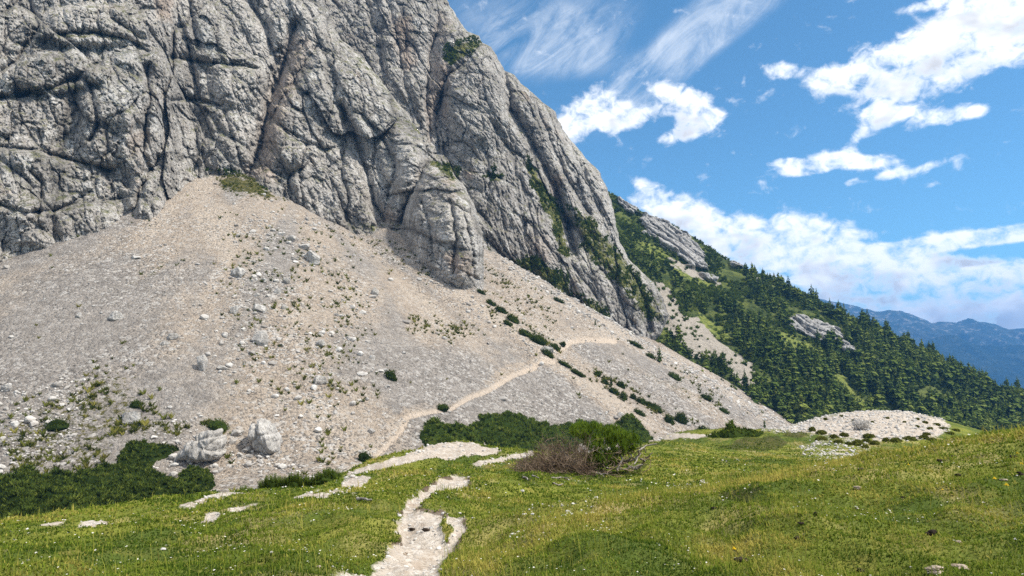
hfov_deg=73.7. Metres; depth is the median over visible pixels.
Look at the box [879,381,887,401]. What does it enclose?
spruce tree
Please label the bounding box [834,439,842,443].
grass cushion
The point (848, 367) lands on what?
larch tree
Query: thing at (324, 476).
dwarf pine
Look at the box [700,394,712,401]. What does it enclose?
dwarf pine
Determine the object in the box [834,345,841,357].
pine tree
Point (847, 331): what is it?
spruce tree
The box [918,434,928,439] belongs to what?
grass cushion
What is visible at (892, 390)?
larch tree
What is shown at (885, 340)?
spruce tree
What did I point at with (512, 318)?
dwarf pine
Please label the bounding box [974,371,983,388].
larch tree
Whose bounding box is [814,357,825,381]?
larch tree
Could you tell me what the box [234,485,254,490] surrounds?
dwarf pine
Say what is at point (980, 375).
larch tree
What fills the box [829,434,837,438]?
grass cushion
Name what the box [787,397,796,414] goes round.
larch tree
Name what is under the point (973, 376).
larch tree
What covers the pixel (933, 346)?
larch tree
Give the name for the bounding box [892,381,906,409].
larch tree
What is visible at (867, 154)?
sky
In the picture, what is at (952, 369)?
larch tree
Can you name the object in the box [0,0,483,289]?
rock wall
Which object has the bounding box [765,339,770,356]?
larch tree
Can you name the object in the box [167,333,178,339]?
boulder
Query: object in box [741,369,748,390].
spruce tree
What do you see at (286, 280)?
boulder
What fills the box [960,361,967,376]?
larch tree
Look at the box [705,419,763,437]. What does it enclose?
dwarf pine
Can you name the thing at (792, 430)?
gravel
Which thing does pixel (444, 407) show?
dwarf pine
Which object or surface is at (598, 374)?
dwarf pine
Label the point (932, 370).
larch tree
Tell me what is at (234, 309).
boulder
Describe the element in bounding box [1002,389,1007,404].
larch tree
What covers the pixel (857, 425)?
dead shrub
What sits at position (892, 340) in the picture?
larch tree
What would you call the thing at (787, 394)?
larch tree
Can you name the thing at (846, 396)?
larch tree
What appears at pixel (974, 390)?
larch tree
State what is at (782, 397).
larch tree
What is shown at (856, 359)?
pine tree
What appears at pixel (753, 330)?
larch tree
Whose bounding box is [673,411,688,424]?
dwarf pine
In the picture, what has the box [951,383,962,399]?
larch tree
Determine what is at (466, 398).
mountain path
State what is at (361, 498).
rock
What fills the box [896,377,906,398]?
larch tree
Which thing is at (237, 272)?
boulder
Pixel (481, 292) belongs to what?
dwarf pine
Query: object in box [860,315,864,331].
spruce tree
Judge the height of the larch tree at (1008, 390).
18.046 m
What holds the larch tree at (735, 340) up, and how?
on the hillside
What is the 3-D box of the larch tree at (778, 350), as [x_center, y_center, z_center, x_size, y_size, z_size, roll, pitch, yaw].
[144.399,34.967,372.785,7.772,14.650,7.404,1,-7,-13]
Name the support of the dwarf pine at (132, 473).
on the meadow
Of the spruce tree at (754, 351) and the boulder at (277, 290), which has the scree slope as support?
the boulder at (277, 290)
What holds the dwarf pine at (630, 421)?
on the scree slope
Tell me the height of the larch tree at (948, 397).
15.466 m
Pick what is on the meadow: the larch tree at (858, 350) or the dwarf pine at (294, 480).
the dwarf pine at (294, 480)
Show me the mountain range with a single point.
(973, 331)
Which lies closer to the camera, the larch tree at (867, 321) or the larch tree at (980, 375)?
the larch tree at (980, 375)
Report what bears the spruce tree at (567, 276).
on the rock shoulder
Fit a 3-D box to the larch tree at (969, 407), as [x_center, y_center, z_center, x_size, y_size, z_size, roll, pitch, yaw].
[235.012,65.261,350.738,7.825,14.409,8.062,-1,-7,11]
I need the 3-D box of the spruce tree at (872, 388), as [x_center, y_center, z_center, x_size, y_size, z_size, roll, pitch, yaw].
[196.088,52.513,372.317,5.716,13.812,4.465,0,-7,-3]
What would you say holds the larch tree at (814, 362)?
on the hillside
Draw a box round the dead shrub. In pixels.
[849,418,872,429]
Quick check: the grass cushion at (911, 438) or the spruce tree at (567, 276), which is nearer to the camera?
the grass cushion at (911, 438)
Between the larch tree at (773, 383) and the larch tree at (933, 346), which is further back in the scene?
the larch tree at (933, 346)
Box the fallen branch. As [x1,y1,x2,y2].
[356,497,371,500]
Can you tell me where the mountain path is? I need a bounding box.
[373,336,616,456]
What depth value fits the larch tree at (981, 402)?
368.20 m
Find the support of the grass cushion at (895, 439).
on the gravel
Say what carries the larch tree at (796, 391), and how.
on the hillside
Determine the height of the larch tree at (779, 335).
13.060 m
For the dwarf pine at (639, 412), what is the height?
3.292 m
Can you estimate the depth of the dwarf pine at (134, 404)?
134.81 m
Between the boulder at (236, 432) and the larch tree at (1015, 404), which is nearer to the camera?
the boulder at (236, 432)
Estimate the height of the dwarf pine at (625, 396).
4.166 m
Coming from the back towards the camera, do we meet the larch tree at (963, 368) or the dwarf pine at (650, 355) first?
the larch tree at (963, 368)
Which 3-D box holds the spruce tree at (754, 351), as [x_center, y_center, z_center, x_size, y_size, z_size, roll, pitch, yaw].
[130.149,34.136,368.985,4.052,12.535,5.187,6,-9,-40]
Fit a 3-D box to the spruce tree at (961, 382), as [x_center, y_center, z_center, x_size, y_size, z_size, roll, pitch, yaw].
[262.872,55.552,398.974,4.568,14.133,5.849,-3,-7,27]
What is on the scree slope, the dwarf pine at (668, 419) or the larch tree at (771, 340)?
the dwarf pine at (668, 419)
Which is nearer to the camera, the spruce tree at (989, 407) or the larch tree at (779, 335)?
the spruce tree at (989, 407)
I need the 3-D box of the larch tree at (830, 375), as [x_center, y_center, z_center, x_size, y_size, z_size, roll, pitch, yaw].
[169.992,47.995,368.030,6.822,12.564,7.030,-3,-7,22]
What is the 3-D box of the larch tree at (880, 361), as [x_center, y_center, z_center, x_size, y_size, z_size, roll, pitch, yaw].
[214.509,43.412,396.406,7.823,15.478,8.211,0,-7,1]
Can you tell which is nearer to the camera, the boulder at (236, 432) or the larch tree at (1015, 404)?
the boulder at (236, 432)
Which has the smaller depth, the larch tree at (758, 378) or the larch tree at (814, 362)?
the larch tree at (758, 378)
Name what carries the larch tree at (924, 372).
on the hillside
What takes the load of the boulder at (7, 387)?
on the scree slope
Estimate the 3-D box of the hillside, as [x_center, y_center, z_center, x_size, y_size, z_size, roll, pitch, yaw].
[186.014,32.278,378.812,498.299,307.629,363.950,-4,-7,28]
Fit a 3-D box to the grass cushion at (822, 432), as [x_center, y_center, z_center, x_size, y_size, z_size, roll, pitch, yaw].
[23.603,10.999,52.095,0.864,0.450,0.808,0,-7,0]
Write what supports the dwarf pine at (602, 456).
on the meadow
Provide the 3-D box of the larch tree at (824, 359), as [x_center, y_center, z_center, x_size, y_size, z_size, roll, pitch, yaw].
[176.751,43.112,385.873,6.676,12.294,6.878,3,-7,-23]
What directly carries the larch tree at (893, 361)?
on the hillside
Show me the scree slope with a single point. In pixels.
(38, 289)
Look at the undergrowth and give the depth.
438.47 m
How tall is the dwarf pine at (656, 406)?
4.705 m
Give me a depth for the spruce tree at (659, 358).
263.85 m
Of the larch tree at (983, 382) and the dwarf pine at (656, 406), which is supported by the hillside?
the larch tree at (983, 382)
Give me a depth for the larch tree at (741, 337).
381.33 m
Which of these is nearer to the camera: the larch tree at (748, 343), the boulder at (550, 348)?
the boulder at (550, 348)
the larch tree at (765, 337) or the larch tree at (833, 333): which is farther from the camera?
the larch tree at (833, 333)
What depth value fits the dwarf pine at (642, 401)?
213.14 m
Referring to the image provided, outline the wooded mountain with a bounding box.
[924,335,1023,393]
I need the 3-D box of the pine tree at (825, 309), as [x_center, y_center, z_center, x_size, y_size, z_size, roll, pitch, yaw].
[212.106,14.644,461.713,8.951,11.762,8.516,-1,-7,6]
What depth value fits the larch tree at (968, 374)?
416.65 m
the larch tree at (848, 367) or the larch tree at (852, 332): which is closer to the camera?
the larch tree at (848, 367)
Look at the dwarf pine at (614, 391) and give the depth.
212.06 m
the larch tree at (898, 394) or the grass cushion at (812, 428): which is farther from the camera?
the larch tree at (898, 394)
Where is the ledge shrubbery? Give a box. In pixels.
[204,34,657,320]
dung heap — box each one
[734,556,749,562]
[925,529,936,535]
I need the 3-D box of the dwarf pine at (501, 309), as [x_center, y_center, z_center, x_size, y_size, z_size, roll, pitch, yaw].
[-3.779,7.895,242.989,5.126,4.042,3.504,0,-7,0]
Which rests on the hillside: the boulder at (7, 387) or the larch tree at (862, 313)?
the larch tree at (862, 313)
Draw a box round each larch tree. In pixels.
[717,288,727,308]
[730,329,740,346]
[732,328,744,343]
[743,337,755,357]
[747,311,758,327]
[747,323,755,335]
[749,367,763,390]
[762,328,769,341]
[763,353,772,372]
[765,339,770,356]
[766,329,775,348]
[767,342,779,364]
[769,371,779,396]
[774,328,784,348]
[774,339,782,363]
[775,389,787,410]
[783,343,791,357]
[783,384,793,404]
[784,312,794,331]
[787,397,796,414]
[789,359,801,377]
[790,347,797,362]
[791,375,801,393]
[792,385,799,396]
[793,377,805,395]
[795,387,804,402]
[801,343,811,354]
[802,388,812,407]
[807,378,814,387]
[810,384,824,406]
[811,358,816,372]
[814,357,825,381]
[816,383,821,394]
[822,331,835,347]
[822,354,831,372]
[823,365,832,382]
[824,386,839,408]
[829,328,837,344]
[832,377,841,404]
[835,302,844,320]
[839,350,849,371]
[840,387,850,401]
[843,360,852,376]
[843,384,849,405]
[850,321,857,342]
[850,363,859,383]
[852,341,863,363]
[854,371,867,388]
[857,311,865,325]
[860,350,871,368]
[863,314,871,328]
[866,364,878,386]
[869,332,881,358]
[876,332,883,342]
[877,351,886,368]
[881,360,891,376]
[882,321,894,339]
[887,350,898,372]
[887,381,896,401]
[888,333,898,350]
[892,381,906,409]
[893,362,906,378]
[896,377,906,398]
[899,332,910,345]
[901,370,908,388]
[904,358,916,383]
[907,332,915,342]
[908,385,920,401]
[909,388,919,405]
[914,366,925,386]
[919,351,929,367]
[921,365,930,385]
[927,358,941,383]
[931,340,939,353]
[931,388,943,411]
[933,352,942,373]
[939,361,945,379]
[941,363,956,390]
[942,391,956,409]
[944,363,956,382]
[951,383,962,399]
[954,370,965,387]
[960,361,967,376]
[963,401,973,416]
[965,370,971,380]
[968,370,982,386]
[969,376,980,397]
[971,394,986,412]
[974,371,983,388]
[977,369,986,382]
[978,396,986,409]
[980,376,987,389]
[980,392,990,404]
[983,371,991,386]
[988,381,1003,403]
[988,388,998,406]
[994,398,1007,417]
[1001,383,1012,399]
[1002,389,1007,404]
[1003,378,1009,389]
[1003,400,1009,413]
[1005,401,1015,416]
[1006,385,1023,402]
[1010,393,1022,415]
[1014,376,1023,389]
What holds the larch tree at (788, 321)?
on the hillside
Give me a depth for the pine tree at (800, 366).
367.43 m
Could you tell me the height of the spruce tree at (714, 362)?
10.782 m
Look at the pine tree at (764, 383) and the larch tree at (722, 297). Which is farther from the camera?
the larch tree at (722, 297)
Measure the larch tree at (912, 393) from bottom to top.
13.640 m
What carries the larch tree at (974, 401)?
on the hillside
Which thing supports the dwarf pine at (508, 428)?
on the scree slope
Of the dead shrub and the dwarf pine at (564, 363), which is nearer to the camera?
the dead shrub
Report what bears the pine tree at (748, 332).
on the hillside
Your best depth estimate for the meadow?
7.92 m
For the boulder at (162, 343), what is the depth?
155.72 m
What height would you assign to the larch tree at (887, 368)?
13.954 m
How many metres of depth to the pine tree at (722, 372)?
345.47 m
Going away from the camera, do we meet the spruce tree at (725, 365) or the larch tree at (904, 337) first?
the spruce tree at (725, 365)
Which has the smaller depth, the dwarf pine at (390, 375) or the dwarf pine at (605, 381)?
the dwarf pine at (390, 375)
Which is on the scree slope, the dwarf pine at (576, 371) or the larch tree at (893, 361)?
the dwarf pine at (576, 371)
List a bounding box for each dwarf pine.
[0,438,202,518]
[42,416,72,430]
[128,399,142,408]
[178,464,215,491]
[207,418,229,430]
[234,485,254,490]
[257,473,284,489]
[278,471,308,487]
[301,476,315,486]
[312,468,343,484]
[357,451,374,462]
[384,369,396,381]
[419,416,484,446]
[436,403,450,411]
[468,409,589,450]
[477,288,485,294]
[486,298,496,305]
[496,305,507,313]
[502,420,658,477]
[503,319,512,325]
[506,313,519,323]
[519,328,531,337]
[528,333,547,345]
[541,347,553,358]
[550,342,560,350]
[554,296,564,303]
[557,359,572,367]
[569,368,585,376]
[576,418,609,444]
[592,370,601,376]
[601,378,608,384]
[608,387,619,395]
[616,381,626,388]
[619,391,627,399]
[620,413,653,443]
[627,339,644,348]
[630,393,635,399]
[634,408,646,416]
[635,396,649,405]
[645,353,656,359]
[648,401,662,413]
[664,415,675,424]
[668,371,681,381]
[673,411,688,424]
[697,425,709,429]
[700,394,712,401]
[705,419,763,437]
[719,406,729,414]
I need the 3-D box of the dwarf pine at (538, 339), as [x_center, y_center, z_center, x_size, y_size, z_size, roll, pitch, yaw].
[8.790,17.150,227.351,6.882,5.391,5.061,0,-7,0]
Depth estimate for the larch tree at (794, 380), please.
346.50 m
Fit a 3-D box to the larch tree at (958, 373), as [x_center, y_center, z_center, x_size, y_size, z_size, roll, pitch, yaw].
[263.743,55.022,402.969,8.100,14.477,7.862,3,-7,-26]
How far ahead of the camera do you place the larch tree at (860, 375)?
375.25 m
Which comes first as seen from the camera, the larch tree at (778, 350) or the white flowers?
the white flowers
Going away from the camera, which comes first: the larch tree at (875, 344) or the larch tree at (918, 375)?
the larch tree at (918, 375)
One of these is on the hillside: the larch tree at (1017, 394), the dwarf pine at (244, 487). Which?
the larch tree at (1017, 394)
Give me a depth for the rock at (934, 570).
4.56 m
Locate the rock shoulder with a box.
[324,0,668,339]
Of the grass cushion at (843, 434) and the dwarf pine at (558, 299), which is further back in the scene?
the dwarf pine at (558, 299)
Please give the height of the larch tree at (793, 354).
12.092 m
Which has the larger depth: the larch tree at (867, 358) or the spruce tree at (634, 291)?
the larch tree at (867, 358)
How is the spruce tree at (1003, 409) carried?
on the hillside
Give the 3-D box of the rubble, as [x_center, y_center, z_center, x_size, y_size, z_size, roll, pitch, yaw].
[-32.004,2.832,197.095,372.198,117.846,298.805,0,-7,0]
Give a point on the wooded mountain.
(999, 364)
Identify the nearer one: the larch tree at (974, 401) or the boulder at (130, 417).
the boulder at (130, 417)
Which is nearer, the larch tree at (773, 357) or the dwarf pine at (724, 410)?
the dwarf pine at (724, 410)
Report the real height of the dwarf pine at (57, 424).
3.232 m
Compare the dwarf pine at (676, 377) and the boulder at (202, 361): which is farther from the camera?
the dwarf pine at (676, 377)
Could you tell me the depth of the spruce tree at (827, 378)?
363.53 m
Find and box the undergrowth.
[608,191,958,423]
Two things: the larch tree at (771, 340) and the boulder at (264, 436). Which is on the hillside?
the larch tree at (771, 340)
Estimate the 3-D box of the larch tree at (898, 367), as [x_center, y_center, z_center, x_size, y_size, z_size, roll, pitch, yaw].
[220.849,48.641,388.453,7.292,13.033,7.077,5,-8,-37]
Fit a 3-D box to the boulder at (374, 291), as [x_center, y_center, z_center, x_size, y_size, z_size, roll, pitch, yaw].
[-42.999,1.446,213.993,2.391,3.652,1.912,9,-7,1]
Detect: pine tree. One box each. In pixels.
[637,275,642,283]
[718,368,726,378]
[740,324,744,337]
[742,326,752,339]
[752,343,761,358]
[758,344,767,358]
[762,378,770,394]
[773,390,780,405]
[783,351,790,365]
[797,357,806,375]
[822,302,828,315]
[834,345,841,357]
[853,351,858,364]
[875,356,881,368]
[875,370,888,390]
[884,379,894,396]
[888,363,895,379]
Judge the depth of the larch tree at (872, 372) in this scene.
379.93 m
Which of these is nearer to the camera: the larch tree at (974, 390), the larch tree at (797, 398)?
the larch tree at (797, 398)
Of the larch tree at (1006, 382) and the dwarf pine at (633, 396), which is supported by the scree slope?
the dwarf pine at (633, 396)
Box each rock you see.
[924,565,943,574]
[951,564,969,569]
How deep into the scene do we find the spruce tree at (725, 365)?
348.71 m
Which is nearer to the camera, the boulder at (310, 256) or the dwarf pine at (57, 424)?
the dwarf pine at (57, 424)
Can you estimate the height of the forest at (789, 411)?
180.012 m
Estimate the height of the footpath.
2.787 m
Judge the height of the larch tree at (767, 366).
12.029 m
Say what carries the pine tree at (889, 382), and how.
on the hillside
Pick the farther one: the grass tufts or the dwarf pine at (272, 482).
the grass tufts
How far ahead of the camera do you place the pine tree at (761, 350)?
373.18 m
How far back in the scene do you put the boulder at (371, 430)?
144.43 m
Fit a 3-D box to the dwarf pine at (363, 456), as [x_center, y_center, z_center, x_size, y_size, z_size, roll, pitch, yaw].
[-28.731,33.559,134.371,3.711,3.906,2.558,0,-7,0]
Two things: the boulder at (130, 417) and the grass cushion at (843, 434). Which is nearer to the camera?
the grass cushion at (843, 434)
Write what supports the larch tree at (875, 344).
on the hillside
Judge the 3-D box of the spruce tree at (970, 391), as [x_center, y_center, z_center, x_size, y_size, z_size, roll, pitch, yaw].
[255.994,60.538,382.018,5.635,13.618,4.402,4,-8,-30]
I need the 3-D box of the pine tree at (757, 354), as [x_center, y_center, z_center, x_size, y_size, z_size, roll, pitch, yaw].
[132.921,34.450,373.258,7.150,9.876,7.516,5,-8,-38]
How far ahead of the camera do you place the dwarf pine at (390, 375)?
167.00 m
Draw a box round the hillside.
[609,193,954,411]
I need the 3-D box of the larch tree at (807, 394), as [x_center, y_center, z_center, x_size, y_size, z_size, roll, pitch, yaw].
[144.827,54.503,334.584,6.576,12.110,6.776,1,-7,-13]
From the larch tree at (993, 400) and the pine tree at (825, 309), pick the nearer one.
the larch tree at (993, 400)
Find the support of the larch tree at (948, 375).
on the hillside
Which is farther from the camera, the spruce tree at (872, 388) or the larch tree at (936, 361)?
the larch tree at (936, 361)
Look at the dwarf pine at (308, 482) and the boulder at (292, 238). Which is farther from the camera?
the boulder at (292, 238)
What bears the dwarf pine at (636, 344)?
on the scree slope
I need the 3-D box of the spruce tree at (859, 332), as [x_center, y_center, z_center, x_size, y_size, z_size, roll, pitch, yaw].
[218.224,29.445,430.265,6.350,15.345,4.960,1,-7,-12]
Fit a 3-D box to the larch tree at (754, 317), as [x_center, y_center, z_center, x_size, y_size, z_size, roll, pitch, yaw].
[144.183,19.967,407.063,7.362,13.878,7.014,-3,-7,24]
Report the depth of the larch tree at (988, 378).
413.33 m
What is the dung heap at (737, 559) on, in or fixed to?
on the meadow
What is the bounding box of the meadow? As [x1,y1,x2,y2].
[0,411,1023,575]
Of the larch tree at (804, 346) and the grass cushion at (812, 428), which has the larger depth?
the larch tree at (804, 346)
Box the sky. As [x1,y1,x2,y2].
[447,0,1023,328]
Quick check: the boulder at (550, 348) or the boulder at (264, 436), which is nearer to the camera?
the boulder at (264, 436)
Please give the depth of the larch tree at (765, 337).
385.17 m
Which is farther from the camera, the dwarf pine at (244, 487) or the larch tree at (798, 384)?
the larch tree at (798, 384)
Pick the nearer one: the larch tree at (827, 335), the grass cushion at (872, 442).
the grass cushion at (872, 442)
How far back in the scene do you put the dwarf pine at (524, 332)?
228.57 m
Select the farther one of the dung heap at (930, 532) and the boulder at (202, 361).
the boulder at (202, 361)
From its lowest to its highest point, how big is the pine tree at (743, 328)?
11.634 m
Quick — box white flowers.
[0,433,1002,575]
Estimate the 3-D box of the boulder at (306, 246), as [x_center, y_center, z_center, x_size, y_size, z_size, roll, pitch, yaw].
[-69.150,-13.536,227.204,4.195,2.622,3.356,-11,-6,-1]
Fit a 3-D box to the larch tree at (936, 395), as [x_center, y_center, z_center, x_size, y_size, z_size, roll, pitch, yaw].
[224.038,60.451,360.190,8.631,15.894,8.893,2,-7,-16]
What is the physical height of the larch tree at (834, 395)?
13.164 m
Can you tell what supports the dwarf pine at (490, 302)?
on the scree slope
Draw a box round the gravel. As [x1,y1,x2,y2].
[35,410,1017,575]
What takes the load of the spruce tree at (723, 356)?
on the hillside
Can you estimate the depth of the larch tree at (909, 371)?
386.64 m
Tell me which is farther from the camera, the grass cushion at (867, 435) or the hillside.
the hillside
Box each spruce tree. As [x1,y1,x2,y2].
[491,161,497,178]
[526,153,532,170]
[566,269,569,282]
[631,281,635,295]
[657,346,661,361]
[711,351,717,367]
[719,351,725,364]
[723,358,728,373]
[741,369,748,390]
[750,341,757,359]
[779,356,784,372]
[786,286,792,301]
[824,371,829,386]
[843,345,849,358]
[845,323,851,339]
[853,323,862,341]
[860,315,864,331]
[867,374,876,394]
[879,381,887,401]
[884,333,890,344]
[958,371,964,388]
[958,386,966,402]
[964,385,973,400]
[976,381,987,396]
[985,398,993,413]
[998,402,1006,417]
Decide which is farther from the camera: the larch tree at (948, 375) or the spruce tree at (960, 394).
the larch tree at (948, 375)
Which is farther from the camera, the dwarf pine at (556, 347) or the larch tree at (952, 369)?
the larch tree at (952, 369)
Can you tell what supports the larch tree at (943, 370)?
on the hillside
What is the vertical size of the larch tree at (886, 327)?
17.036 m
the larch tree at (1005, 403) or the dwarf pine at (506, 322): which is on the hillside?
the larch tree at (1005, 403)
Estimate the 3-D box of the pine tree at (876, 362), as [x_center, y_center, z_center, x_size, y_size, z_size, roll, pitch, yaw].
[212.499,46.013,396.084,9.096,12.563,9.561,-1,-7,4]
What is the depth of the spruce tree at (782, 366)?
364.30 m
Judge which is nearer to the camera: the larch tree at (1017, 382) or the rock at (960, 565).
the rock at (960, 565)
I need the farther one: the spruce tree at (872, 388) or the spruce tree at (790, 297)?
the spruce tree at (790, 297)
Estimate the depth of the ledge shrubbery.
357.76 m
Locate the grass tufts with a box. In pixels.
[0,173,763,491]
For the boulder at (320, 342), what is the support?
on the scree slope
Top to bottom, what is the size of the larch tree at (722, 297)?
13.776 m
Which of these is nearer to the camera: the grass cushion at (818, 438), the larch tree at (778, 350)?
the grass cushion at (818, 438)
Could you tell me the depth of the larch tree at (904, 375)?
380.99 m
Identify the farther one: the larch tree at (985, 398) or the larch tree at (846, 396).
the larch tree at (985, 398)
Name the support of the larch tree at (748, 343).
on the hillside
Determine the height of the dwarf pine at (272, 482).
1.533 m
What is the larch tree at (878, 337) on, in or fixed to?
on the hillside
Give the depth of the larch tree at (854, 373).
381.85 m
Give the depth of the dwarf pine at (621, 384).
221.24 m
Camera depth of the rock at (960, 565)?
4.64 m
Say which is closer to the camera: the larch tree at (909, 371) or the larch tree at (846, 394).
the larch tree at (846, 394)
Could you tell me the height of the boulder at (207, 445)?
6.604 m
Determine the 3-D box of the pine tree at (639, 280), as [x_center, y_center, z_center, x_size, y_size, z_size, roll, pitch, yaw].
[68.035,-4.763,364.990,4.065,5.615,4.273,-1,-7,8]
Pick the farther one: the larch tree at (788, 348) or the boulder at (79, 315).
the larch tree at (788, 348)
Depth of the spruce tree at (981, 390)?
386.53 m
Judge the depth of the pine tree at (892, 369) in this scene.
390.98 m
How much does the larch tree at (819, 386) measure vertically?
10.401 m
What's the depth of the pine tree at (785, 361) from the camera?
373.37 m
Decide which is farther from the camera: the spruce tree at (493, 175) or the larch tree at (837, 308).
the larch tree at (837, 308)
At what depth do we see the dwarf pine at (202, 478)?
111.55 m
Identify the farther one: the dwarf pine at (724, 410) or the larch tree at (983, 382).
the larch tree at (983, 382)
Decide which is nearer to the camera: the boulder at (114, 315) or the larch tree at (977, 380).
the boulder at (114, 315)
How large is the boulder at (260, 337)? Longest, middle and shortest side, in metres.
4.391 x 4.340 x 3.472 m
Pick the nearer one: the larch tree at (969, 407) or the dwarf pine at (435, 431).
the dwarf pine at (435, 431)
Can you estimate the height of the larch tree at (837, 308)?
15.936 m
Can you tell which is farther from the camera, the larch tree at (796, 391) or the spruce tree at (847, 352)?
the spruce tree at (847, 352)
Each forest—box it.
[614,205,1023,429]
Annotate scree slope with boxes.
[0,173,791,492]
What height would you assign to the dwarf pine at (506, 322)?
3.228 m
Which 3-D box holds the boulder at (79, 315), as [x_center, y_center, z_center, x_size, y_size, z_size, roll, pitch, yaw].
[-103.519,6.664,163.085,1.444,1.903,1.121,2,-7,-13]
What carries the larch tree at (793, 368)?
on the hillside
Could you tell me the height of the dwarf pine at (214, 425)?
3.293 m
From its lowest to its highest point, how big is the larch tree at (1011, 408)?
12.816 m
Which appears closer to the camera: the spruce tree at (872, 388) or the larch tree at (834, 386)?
the larch tree at (834, 386)
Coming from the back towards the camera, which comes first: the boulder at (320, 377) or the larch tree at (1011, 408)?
the larch tree at (1011, 408)
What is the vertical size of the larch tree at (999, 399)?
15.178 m
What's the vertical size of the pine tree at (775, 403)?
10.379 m
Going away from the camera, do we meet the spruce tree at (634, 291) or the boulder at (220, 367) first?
the boulder at (220, 367)
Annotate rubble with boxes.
[0,176,792,490]
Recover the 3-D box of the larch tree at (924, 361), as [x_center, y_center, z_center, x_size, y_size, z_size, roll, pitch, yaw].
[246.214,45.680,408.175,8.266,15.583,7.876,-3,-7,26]
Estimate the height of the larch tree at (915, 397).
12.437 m
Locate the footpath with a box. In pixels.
[337,475,469,575]
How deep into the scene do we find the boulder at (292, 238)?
229.68 m
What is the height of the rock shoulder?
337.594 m
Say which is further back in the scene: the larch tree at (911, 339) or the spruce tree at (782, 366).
the larch tree at (911, 339)
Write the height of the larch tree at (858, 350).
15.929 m
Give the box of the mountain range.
[820,299,1023,346]
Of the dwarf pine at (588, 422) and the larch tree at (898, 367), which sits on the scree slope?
the dwarf pine at (588, 422)
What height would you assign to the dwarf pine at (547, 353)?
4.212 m
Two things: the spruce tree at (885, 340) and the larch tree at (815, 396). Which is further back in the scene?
the spruce tree at (885, 340)
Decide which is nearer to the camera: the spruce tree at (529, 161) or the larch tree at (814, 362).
the spruce tree at (529, 161)
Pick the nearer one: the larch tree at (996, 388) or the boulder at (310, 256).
the boulder at (310, 256)
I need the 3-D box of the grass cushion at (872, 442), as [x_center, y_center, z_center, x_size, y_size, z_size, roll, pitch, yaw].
[25.347,10.805,47.697,0.729,0.410,0.649,0,-7,0]
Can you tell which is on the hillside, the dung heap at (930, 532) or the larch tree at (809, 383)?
the larch tree at (809, 383)
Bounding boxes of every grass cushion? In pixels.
[808,426,815,431]
[815,430,826,434]
[815,436,827,440]
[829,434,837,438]
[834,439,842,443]
[839,432,848,436]
[852,439,863,445]
[862,433,875,438]
[869,440,879,444]
[890,437,901,442]
[901,435,917,440]
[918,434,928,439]
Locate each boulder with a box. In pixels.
[1,383,12,391]
[75,312,81,317]
[107,310,123,320]
[122,411,141,423]
[160,341,169,345]
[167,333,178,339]
[174,428,227,462]
[196,354,207,370]
[216,365,228,369]
[229,305,238,313]
[231,267,245,277]
[231,429,243,435]
[247,418,282,453]
[251,330,268,345]
[253,304,266,312]
[274,288,280,293]
[283,278,290,283]
[288,235,296,241]
[298,243,309,249]
[303,250,319,264]
[313,375,326,384]
[316,339,324,346]
[368,428,374,433]
[371,287,378,295]
[541,346,553,352]
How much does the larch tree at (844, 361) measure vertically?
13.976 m
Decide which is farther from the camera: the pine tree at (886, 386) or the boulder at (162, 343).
the pine tree at (886, 386)
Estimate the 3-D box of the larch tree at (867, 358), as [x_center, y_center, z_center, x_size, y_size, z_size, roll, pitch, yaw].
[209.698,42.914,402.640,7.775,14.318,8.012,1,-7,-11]
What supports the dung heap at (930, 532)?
on the meadow
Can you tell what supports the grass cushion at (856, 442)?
on the gravel

